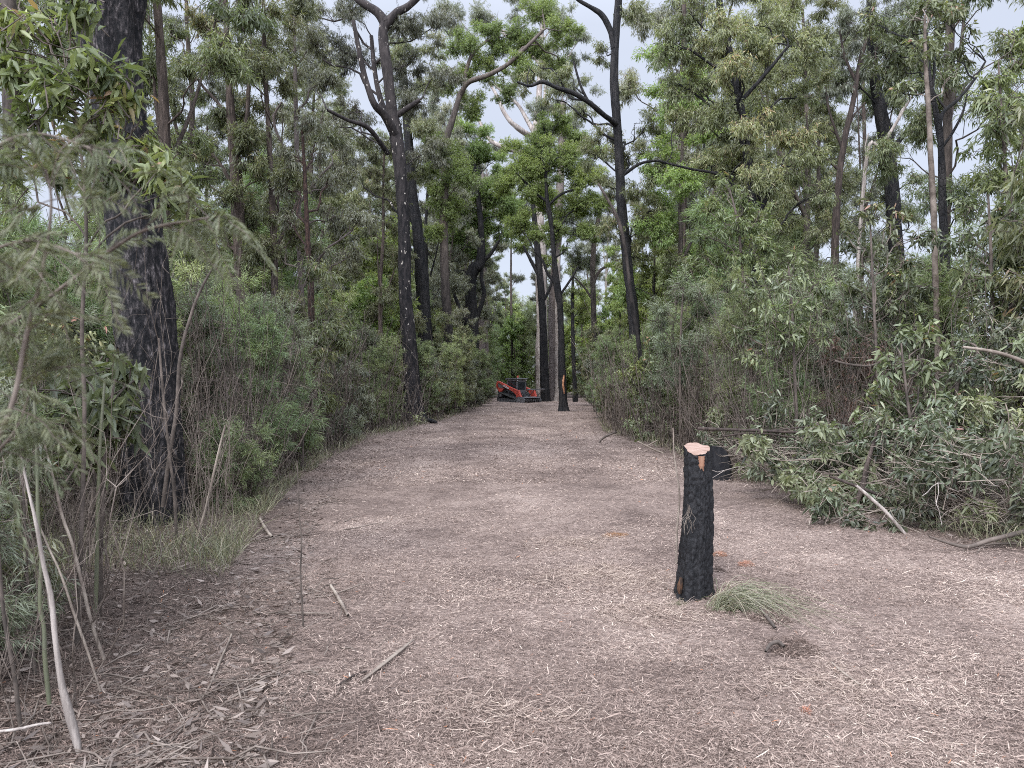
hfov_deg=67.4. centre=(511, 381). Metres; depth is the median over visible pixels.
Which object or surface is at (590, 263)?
tree
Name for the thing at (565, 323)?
tree
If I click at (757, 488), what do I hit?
fallen stick
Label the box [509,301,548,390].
tree
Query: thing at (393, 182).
tree
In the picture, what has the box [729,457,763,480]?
cut branch
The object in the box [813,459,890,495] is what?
fallen stick
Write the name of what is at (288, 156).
tree
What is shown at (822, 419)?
cut branch
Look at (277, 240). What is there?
tree
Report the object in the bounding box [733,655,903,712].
straw litter
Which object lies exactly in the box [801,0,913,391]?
tree
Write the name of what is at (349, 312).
sapling
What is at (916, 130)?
tree
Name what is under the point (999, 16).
sky
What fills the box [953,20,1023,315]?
sapling
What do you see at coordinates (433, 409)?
sapling
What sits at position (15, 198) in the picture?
wattle
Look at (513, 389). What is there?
track loader
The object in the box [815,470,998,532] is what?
cut branch
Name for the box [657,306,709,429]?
wattle
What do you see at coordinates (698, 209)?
tree
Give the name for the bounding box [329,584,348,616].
stick
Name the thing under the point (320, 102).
tree
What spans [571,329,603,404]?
sapling
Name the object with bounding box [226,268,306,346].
wattle
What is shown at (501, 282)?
tree
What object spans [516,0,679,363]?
tree
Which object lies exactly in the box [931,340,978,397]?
branch
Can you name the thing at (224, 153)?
tree
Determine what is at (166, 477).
bare sapling
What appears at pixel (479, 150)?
tree
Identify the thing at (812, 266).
wattle
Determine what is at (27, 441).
wattle branch
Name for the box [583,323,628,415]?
wattle
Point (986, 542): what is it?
branch
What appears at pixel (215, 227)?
wattle branch
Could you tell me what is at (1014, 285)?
sapling
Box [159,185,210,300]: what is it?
tree
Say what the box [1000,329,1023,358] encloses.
cut branch
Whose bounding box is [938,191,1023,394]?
sapling
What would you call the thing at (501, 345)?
tree
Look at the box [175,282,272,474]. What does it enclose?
wattle
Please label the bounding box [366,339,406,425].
wattle
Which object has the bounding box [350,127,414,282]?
tree
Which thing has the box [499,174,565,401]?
tree
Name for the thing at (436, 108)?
tree
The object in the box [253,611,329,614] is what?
stick
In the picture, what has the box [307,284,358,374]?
wattle
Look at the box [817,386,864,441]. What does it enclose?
wattle
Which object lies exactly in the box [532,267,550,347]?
tree
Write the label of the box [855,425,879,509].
stick
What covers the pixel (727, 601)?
grass tuft
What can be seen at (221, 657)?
stick
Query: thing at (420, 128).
tree
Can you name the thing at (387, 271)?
tree
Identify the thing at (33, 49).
tree
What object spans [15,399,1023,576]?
grass
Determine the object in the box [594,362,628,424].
sapling
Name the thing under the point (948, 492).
fallen stick
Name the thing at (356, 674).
stick
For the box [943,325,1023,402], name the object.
cut branch
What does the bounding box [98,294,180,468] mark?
wattle
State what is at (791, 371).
sapling
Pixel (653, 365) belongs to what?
sapling
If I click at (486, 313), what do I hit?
tree
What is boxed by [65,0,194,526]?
tree
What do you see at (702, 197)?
tree
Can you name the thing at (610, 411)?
thicket stems
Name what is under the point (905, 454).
cut branch
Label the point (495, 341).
tree
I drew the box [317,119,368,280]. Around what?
tree
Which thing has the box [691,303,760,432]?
wattle
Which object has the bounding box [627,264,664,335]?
tree
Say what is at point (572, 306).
tree
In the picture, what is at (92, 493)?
bare sapling
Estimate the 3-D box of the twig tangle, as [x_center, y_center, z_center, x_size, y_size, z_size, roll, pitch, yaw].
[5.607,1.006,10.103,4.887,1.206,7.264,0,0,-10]
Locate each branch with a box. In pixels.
[0,113,140,475]
[0,114,172,266]
[0,158,280,405]
[0,202,158,373]
[0,336,144,568]
[599,431,617,442]
[623,412,677,439]
[628,413,695,442]
[695,415,742,451]
[704,395,791,445]
[728,419,900,508]
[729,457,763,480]
[736,415,883,495]
[757,390,899,479]
[769,447,865,508]
[770,420,884,479]
[777,439,958,506]
[802,478,925,524]
[803,439,916,496]
[807,405,927,460]
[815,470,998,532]
[828,439,892,469]
[834,360,881,366]
[846,383,1022,475]
[858,400,952,427]
[860,390,981,477]
[863,401,1023,509]
[864,472,964,517]
[886,403,1023,509]
[924,424,1021,505]
[929,529,1023,548]
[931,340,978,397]
[938,390,1023,452]
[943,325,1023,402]
[947,368,1023,434]
[947,489,1023,544]
[962,295,1023,369]
[962,346,1023,364]
[981,384,1022,441]
[986,466,1023,546]
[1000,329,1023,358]
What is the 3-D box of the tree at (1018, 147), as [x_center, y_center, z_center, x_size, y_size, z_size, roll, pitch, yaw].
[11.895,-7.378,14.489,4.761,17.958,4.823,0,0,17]
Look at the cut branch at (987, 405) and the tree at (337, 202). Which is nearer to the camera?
the cut branch at (987, 405)
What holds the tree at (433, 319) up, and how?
on the ground at (534, 412)
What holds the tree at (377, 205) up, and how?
on the ground at (534, 412)
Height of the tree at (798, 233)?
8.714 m
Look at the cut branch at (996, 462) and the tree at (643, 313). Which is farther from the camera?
the tree at (643, 313)
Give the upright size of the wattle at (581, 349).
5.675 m
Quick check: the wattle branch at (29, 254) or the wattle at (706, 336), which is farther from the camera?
the wattle at (706, 336)
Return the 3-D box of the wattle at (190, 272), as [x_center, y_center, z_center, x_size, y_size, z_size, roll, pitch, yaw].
[-4.894,-0.183,10.340,1.692,3.433,1.835,0,0,-37]
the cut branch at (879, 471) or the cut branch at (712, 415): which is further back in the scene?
the cut branch at (712, 415)
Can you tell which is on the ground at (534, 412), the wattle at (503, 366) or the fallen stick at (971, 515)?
the wattle at (503, 366)
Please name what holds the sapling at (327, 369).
on the ground at (534, 412)
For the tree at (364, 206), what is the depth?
49.80 m
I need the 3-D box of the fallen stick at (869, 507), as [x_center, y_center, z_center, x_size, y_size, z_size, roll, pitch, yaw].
[4.292,1.391,8.486,2.069,0.598,0.787,0,0,0]
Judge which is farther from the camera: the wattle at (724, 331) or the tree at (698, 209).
the tree at (698, 209)
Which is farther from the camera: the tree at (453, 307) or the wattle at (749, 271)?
the tree at (453, 307)
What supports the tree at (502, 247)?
on the ground at (534, 412)
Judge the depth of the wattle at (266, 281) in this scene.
20.87 m
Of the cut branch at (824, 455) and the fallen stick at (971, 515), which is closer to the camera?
the fallen stick at (971, 515)
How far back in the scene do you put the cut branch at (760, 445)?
9.59 m
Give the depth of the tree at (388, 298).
31.32 m
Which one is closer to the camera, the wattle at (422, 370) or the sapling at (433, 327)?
the wattle at (422, 370)
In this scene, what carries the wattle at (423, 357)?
on the ground at (534, 412)
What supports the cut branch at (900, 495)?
on the ground at (534, 412)
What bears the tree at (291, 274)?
on the ground at (534, 412)
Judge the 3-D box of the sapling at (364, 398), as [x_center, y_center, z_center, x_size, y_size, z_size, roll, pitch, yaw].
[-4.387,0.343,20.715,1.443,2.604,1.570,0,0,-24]
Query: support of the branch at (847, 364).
on the thicket stems at (610, 411)
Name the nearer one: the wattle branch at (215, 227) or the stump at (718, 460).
the wattle branch at (215, 227)
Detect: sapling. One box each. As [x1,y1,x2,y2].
[0,0,209,645]
[0,305,59,598]
[0,368,81,655]
[0,444,56,532]
[0,555,22,726]
[2,344,151,616]
[12,304,108,526]
[20,450,36,676]
[33,389,51,704]
[85,358,108,570]
[93,383,105,611]
[101,273,216,356]
[158,338,177,537]
[161,256,220,506]
[280,353,330,416]
[284,255,357,451]
[297,463,303,628]
[323,350,376,428]
[335,356,366,405]
[339,304,362,362]
[343,330,366,409]
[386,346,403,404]
[422,360,455,417]
[425,361,455,416]
[431,309,468,412]
[431,321,438,363]
[440,357,475,403]
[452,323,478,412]
[466,357,486,408]
[484,368,496,399]
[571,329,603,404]
[578,324,603,411]
[582,351,611,408]
[592,355,628,412]
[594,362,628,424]
[595,326,621,386]
[613,351,673,429]
[634,332,682,430]
[642,248,708,402]
[672,428,679,562]
[681,171,786,454]
[722,246,848,434]
[755,347,830,412]
[782,275,829,389]
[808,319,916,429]
[826,197,942,406]
[842,252,941,426]
[848,313,974,466]
[915,82,1023,459]
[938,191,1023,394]
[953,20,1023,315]
[967,320,1023,453]
[968,95,1023,432]
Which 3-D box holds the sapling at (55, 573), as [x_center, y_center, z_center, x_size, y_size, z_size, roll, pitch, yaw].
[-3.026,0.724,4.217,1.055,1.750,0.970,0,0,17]
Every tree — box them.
[0,0,76,262]
[1,19,43,86]
[26,0,154,245]
[52,0,287,295]
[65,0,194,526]
[142,0,268,293]
[145,0,298,303]
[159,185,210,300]
[171,96,229,247]
[185,35,307,295]
[203,0,348,329]
[209,144,343,412]
[222,102,329,299]
[229,209,294,285]
[256,0,388,358]
[269,105,345,445]
[276,0,469,421]
[281,29,366,286]
[289,97,361,293]
[294,175,331,270]
[307,291,344,321]
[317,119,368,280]
[317,275,357,323]
[336,121,427,383]
[341,215,421,370]
[344,152,391,240]
[345,273,403,398]
[346,165,396,306]
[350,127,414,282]
[363,196,414,344]
[377,20,455,394]
[385,150,433,289]
[388,269,433,311]
[393,100,477,339]
[411,212,440,287]
[415,92,494,326]
[417,297,439,340]
[419,0,584,412]
[420,124,483,315]
[431,0,592,396]
[431,115,525,404]
[433,313,461,345]
[450,181,503,337]
[450,234,490,339]
[450,253,492,331]
[466,153,507,366]
[469,235,497,337]
[475,164,510,357]
[487,103,614,410]
[487,253,509,364]
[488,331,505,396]
[490,144,531,377]
[490,272,519,362]
[490,312,507,376]
[491,319,516,394]
[492,296,509,389]
[494,298,533,382]
[497,314,534,386]
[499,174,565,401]
[507,291,535,370]
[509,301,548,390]
[510,316,536,387]
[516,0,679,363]
[524,49,607,400]
[527,239,566,362]
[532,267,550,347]
[547,188,619,405]
[553,256,559,400]
[562,260,597,401]
[563,287,603,397]
[564,236,605,334]
[564,295,583,390]
[564,325,576,392]
[571,325,586,392]
[576,304,612,376]
[578,177,629,330]
[591,244,649,365]
[597,183,650,423]
[607,287,639,364]
[609,40,738,309]
[610,189,685,346]
[617,193,663,312]
[618,0,773,248]
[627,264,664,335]
[641,248,671,337]
[645,0,841,361]
[645,242,729,421]
[646,247,704,322]
[649,65,733,268]
[664,126,719,259]
[671,119,730,252]
[672,188,782,401]
[686,10,791,292]
[701,0,831,251]
[728,89,819,253]
[739,0,862,283]
[741,201,829,269]
[760,25,884,286]
[773,82,826,266]
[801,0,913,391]
[812,2,922,385]
[831,0,972,260]
[849,96,911,390]
[857,0,986,371]
[858,0,1023,323]
[883,0,960,387]
[998,0,1023,159]
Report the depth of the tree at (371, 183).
74.82 m
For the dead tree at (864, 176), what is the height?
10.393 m
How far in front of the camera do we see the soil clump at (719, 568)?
6.44 m
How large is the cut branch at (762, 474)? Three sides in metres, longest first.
2.617 x 1.206 x 1.068 m
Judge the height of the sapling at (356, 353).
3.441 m
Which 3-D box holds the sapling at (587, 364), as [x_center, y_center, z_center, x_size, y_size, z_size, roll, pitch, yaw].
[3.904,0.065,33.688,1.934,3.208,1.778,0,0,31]
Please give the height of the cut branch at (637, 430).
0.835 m
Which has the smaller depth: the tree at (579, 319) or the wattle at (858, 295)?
the wattle at (858, 295)
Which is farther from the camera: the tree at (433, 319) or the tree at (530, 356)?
the tree at (530, 356)
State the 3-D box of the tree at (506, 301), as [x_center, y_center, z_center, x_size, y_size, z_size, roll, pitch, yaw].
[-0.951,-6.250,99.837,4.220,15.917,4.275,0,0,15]
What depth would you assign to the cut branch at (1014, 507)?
7.32 m
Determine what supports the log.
on the ground at (534, 412)
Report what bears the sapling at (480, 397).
on the ground at (534, 412)
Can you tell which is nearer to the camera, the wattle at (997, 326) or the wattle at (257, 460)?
the wattle at (257, 460)
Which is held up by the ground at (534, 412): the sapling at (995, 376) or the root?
the sapling at (995, 376)
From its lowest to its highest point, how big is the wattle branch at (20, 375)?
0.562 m
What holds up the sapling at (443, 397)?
on the ground at (534, 412)
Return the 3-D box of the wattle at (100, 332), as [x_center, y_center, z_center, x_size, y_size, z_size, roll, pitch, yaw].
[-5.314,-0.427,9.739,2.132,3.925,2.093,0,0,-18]
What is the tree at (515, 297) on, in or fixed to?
on the ground at (534, 412)
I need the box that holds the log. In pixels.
[426,418,436,423]
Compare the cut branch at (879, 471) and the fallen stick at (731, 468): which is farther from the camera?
the fallen stick at (731, 468)
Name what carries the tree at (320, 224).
on the ground at (534, 412)
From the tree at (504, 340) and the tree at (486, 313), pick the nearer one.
the tree at (486, 313)
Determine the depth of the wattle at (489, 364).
61.92 m
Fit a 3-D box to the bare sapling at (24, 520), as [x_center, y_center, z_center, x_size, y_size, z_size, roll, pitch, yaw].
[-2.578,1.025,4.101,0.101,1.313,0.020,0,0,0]
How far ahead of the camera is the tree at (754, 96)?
34.80 m
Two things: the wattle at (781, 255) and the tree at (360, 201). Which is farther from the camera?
the tree at (360, 201)
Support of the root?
in the soil clump at (803, 641)
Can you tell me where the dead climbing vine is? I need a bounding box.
[680,505,695,533]
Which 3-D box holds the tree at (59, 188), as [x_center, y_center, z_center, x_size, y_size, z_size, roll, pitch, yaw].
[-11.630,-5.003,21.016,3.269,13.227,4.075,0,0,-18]
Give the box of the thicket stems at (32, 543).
[0,214,263,740]
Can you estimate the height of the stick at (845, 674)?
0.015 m
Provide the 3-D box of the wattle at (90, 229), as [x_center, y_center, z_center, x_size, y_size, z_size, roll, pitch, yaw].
[-6.348,-1.033,11.800,2.728,5.115,2.779,0,0,-26]
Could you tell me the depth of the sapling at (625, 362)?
31.12 m
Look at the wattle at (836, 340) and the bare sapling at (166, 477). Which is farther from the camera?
the wattle at (836, 340)
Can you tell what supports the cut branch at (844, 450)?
on the ground at (534, 412)
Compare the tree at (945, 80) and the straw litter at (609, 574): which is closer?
the straw litter at (609, 574)
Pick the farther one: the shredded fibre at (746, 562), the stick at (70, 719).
the shredded fibre at (746, 562)
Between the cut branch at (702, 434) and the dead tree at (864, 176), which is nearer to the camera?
the cut branch at (702, 434)
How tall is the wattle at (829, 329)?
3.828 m
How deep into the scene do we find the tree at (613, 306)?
40.10 m
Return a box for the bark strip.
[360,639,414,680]
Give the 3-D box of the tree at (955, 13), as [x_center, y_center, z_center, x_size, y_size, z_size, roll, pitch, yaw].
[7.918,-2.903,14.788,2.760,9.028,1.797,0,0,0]
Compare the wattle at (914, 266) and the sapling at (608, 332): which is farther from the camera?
the sapling at (608, 332)
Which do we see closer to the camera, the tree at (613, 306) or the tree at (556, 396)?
the tree at (613, 306)
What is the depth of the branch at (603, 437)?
19.98 m
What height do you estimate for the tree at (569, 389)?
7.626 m
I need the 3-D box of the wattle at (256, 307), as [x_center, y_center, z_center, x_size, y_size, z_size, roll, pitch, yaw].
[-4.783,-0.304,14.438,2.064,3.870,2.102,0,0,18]
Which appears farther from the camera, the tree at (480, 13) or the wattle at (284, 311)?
the tree at (480, 13)
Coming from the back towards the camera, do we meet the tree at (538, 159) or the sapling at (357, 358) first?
the tree at (538, 159)
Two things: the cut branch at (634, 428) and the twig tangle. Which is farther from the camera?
the cut branch at (634, 428)
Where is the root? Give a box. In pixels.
[764,640,784,652]
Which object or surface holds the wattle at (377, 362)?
on the ground at (534, 412)
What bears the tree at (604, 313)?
on the ground at (534, 412)
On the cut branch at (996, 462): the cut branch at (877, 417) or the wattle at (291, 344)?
the cut branch at (877, 417)
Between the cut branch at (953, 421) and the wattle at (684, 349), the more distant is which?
the wattle at (684, 349)
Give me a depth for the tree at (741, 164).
20.18 m
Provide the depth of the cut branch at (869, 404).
12.67 m
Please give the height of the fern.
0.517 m
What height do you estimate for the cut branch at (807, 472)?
0.917 m
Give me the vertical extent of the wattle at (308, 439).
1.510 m
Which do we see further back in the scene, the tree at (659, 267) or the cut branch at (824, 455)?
the tree at (659, 267)
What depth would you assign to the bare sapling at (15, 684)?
3.49 m
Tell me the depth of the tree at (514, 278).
77.98 m
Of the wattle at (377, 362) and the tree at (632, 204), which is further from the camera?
the tree at (632, 204)
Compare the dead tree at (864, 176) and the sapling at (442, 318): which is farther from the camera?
the sapling at (442, 318)
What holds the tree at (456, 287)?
on the ground at (534, 412)
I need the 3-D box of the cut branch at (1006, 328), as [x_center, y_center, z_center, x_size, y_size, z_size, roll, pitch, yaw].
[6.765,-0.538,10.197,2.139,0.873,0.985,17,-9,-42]
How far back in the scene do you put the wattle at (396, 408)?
26.66 m
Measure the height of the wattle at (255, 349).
3.029 m
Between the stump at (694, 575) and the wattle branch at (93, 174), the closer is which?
the wattle branch at (93, 174)
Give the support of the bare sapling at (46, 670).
on the ground at (534, 412)
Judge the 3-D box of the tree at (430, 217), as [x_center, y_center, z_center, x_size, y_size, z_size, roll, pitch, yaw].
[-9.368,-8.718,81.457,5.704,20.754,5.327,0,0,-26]
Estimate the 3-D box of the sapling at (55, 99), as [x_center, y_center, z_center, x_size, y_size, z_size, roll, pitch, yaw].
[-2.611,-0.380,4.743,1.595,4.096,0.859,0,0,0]
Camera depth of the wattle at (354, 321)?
25.76 m
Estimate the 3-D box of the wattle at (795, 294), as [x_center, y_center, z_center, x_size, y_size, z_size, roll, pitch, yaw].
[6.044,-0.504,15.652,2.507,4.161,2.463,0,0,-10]
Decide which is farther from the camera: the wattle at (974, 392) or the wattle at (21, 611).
the wattle at (974, 392)
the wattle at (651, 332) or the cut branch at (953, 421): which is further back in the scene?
the wattle at (651, 332)
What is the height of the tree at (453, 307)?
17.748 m
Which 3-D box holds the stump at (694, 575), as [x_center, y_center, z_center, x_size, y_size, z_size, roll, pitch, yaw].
[1.336,1.061,5.718,0.298,1.201,0.289,0,0,40]
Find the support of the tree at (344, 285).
on the ground at (534, 412)
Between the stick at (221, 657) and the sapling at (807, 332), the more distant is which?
the sapling at (807, 332)
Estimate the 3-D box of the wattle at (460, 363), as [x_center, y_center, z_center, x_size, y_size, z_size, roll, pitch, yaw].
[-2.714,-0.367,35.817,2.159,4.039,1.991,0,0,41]
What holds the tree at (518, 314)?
on the ground at (534, 412)
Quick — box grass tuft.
[698,575,879,629]
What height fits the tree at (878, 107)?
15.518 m
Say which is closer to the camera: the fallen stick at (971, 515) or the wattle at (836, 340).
the fallen stick at (971, 515)
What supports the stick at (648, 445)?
on the ground at (534, 412)
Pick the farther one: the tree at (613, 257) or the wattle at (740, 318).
the tree at (613, 257)
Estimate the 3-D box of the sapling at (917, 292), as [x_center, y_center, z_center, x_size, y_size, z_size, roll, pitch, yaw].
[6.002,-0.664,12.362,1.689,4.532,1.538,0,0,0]
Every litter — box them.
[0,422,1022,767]
[403,679,606,742]
[518,530,627,550]
[524,559,675,594]
[589,596,729,629]
[671,599,688,606]
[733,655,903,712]
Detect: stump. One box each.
[674,442,714,601]
[710,446,732,480]
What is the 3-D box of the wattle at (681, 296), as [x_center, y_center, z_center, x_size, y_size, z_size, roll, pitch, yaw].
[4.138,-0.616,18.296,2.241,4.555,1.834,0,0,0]
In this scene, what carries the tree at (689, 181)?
on the ground at (534, 412)
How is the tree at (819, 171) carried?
on the ground at (534, 412)
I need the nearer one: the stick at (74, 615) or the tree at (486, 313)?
the stick at (74, 615)
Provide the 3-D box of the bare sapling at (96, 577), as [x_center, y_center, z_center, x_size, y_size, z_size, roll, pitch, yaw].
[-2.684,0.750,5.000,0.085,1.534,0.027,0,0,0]
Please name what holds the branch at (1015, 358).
on the cut branch
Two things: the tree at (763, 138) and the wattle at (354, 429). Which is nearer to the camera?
the wattle at (354, 429)
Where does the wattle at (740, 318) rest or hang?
on the ground at (534, 412)
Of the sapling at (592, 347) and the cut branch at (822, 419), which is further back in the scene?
the sapling at (592, 347)
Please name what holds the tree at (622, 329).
on the ground at (534, 412)
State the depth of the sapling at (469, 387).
41.63 m
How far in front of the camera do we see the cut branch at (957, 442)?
8.16 m
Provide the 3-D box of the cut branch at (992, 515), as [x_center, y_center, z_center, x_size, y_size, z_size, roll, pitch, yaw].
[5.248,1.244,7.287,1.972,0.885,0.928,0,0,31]
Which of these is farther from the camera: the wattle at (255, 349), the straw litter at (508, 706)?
the wattle at (255, 349)
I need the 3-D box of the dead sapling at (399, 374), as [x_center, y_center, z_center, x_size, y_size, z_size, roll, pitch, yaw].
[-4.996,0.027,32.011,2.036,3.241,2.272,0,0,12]
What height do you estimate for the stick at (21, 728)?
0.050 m
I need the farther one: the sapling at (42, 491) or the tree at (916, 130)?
the tree at (916, 130)
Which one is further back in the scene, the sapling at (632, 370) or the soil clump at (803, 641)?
the sapling at (632, 370)
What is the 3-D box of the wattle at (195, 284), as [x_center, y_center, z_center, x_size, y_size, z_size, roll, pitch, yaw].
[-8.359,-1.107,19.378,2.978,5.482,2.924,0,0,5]
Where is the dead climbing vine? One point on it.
(688, 511)
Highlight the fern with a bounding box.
[410,412,424,423]
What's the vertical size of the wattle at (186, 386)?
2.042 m
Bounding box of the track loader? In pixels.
[496,376,544,402]
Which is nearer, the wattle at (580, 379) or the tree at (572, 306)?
the tree at (572, 306)
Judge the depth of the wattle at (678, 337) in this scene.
18.80 m
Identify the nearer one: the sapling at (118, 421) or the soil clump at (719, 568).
the sapling at (118, 421)
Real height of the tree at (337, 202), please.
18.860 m
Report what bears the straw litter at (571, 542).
on the ground at (534, 412)
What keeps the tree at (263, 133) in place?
on the ground at (534, 412)
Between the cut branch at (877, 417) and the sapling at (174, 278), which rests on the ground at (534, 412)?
the sapling at (174, 278)
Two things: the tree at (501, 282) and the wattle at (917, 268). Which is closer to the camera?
the wattle at (917, 268)
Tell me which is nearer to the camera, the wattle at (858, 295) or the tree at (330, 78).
the wattle at (858, 295)
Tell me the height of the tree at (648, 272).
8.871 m
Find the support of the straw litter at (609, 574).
on the ground at (534, 412)
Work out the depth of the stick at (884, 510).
7.99 m
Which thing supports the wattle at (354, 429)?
on the ground at (534, 412)
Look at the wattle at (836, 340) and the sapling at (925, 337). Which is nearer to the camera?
the sapling at (925, 337)
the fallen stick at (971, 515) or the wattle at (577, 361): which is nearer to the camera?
the fallen stick at (971, 515)
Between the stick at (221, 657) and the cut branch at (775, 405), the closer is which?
the stick at (221, 657)
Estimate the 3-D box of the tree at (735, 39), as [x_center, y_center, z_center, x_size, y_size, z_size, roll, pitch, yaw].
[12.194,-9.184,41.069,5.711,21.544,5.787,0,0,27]
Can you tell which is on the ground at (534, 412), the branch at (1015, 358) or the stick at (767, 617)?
the stick at (767, 617)
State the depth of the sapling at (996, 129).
11.64 m
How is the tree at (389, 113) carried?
on the ground at (534, 412)
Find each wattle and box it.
[0,177,47,214]
[0,180,79,538]
[0,375,60,661]
[1,209,181,499]
[2,182,102,368]
[13,290,115,499]
[15,198,187,458]
[18,218,100,351]
[58,184,180,455]
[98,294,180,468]
[103,250,209,465]
[172,249,235,308]
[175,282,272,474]
[177,320,236,462]
[180,268,330,409]
[180,351,204,469]
[181,264,267,421]
[185,409,281,512]
[203,285,326,488]
[207,253,278,315]
[220,250,232,279]
[224,267,317,400]
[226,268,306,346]
[227,258,329,373]
[247,313,307,426]
[271,393,334,470]
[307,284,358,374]
[319,404,369,446]
[324,310,362,414]
[344,334,399,430]
[350,320,400,390]
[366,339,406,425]
[391,399,404,426]
[399,331,446,411]
[403,353,435,406]
[434,326,455,351]
[437,333,468,413]
[441,381,466,413]
[454,331,488,406]
[466,342,502,405]
[482,352,495,396]
[495,358,508,392]
[565,352,584,394]
[569,346,590,399]
[576,344,591,373]
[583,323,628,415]
[602,319,655,410]
[625,398,653,433]
[638,300,694,421]
[641,261,728,448]
[657,302,731,441]
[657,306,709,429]
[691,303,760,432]
[699,262,792,454]
[699,348,745,440]
[707,308,762,394]
[722,247,797,369]
[736,206,855,357]
[736,270,838,457]
[753,257,865,423]
[775,220,884,396]
[797,284,856,413]
[811,255,924,417]
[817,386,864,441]
[829,252,940,427]
[833,253,886,338]
[849,215,987,427]
[859,224,996,419]
[867,220,959,334]
[917,331,1005,436]
[960,290,1021,454]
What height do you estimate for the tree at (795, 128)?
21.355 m
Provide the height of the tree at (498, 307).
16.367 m
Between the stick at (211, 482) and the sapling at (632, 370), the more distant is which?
the sapling at (632, 370)
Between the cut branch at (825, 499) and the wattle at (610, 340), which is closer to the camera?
the cut branch at (825, 499)
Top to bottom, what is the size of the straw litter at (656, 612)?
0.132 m
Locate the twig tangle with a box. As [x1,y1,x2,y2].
[699,415,1023,536]
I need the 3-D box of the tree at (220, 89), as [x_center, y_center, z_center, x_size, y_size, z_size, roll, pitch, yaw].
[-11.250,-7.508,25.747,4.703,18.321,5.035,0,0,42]
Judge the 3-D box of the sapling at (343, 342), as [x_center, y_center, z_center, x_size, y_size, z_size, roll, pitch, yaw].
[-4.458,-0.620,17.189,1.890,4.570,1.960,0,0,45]
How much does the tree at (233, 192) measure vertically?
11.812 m
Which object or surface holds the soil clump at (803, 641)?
on the ground at (534, 412)
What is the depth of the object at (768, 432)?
10.19 m
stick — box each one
[0,722,51,732]
[20,457,81,755]
[41,528,100,691]
[44,440,104,659]
[196,425,225,537]
[201,633,232,699]
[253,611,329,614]
[259,518,273,537]
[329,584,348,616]
[336,670,369,685]
[637,440,662,452]
[712,458,761,477]
[735,466,817,492]
[758,607,776,629]
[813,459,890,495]
[821,483,961,525]
[831,662,859,685]
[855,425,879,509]
[855,484,906,533]
[922,473,995,524]
[928,491,1018,535]
[952,492,1019,517]
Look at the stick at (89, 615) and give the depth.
4.29 m
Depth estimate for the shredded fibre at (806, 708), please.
3.76 m
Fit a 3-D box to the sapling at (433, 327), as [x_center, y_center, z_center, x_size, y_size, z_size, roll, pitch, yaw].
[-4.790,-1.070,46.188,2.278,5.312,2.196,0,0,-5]
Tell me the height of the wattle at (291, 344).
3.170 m
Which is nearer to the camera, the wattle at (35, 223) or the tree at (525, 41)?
the wattle at (35, 223)
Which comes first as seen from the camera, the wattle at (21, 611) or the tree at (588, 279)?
the wattle at (21, 611)
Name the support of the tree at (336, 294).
on the ground at (534, 412)
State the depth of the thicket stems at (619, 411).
13.55 m
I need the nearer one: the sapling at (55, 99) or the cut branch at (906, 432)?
the sapling at (55, 99)
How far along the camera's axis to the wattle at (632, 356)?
24.81 m
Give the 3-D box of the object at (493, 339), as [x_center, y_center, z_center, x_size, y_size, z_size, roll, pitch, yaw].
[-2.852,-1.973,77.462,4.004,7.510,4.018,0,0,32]
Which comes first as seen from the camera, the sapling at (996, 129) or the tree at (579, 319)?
the sapling at (996, 129)
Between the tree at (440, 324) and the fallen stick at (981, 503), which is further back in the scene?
the tree at (440, 324)
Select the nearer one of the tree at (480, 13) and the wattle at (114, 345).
the wattle at (114, 345)
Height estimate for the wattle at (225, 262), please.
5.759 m
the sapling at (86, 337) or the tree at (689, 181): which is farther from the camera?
the tree at (689, 181)
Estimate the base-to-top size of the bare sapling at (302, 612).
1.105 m
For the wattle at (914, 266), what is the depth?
15.84 m
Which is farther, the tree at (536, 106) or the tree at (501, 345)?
the tree at (501, 345)
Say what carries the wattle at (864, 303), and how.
on the ground at (534, 412)
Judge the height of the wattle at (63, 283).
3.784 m
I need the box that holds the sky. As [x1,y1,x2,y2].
[0,0,1023,381]
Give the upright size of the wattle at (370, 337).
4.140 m
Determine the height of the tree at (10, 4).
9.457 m
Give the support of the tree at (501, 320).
on the ground at (534, 412)
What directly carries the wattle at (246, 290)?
on the ground at (534, 412)
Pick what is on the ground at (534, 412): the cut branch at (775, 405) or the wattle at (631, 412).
the wattle at (631, 412)
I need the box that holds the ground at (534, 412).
[0,384,1023,767]
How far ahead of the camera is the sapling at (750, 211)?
14.71 m
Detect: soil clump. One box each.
[713,566,724,571]
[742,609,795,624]
[760,633,825,658]
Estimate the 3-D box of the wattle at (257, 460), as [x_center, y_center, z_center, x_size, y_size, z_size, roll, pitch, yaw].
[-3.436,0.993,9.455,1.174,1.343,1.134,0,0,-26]
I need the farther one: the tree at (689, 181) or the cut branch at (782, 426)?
the tree at (689, 181)
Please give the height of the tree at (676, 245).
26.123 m
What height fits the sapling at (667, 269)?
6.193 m
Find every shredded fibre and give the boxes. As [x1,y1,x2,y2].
[601,531,626,537]
[713,550,726,556]
[737,560,753,566]
[801,705,810,712]

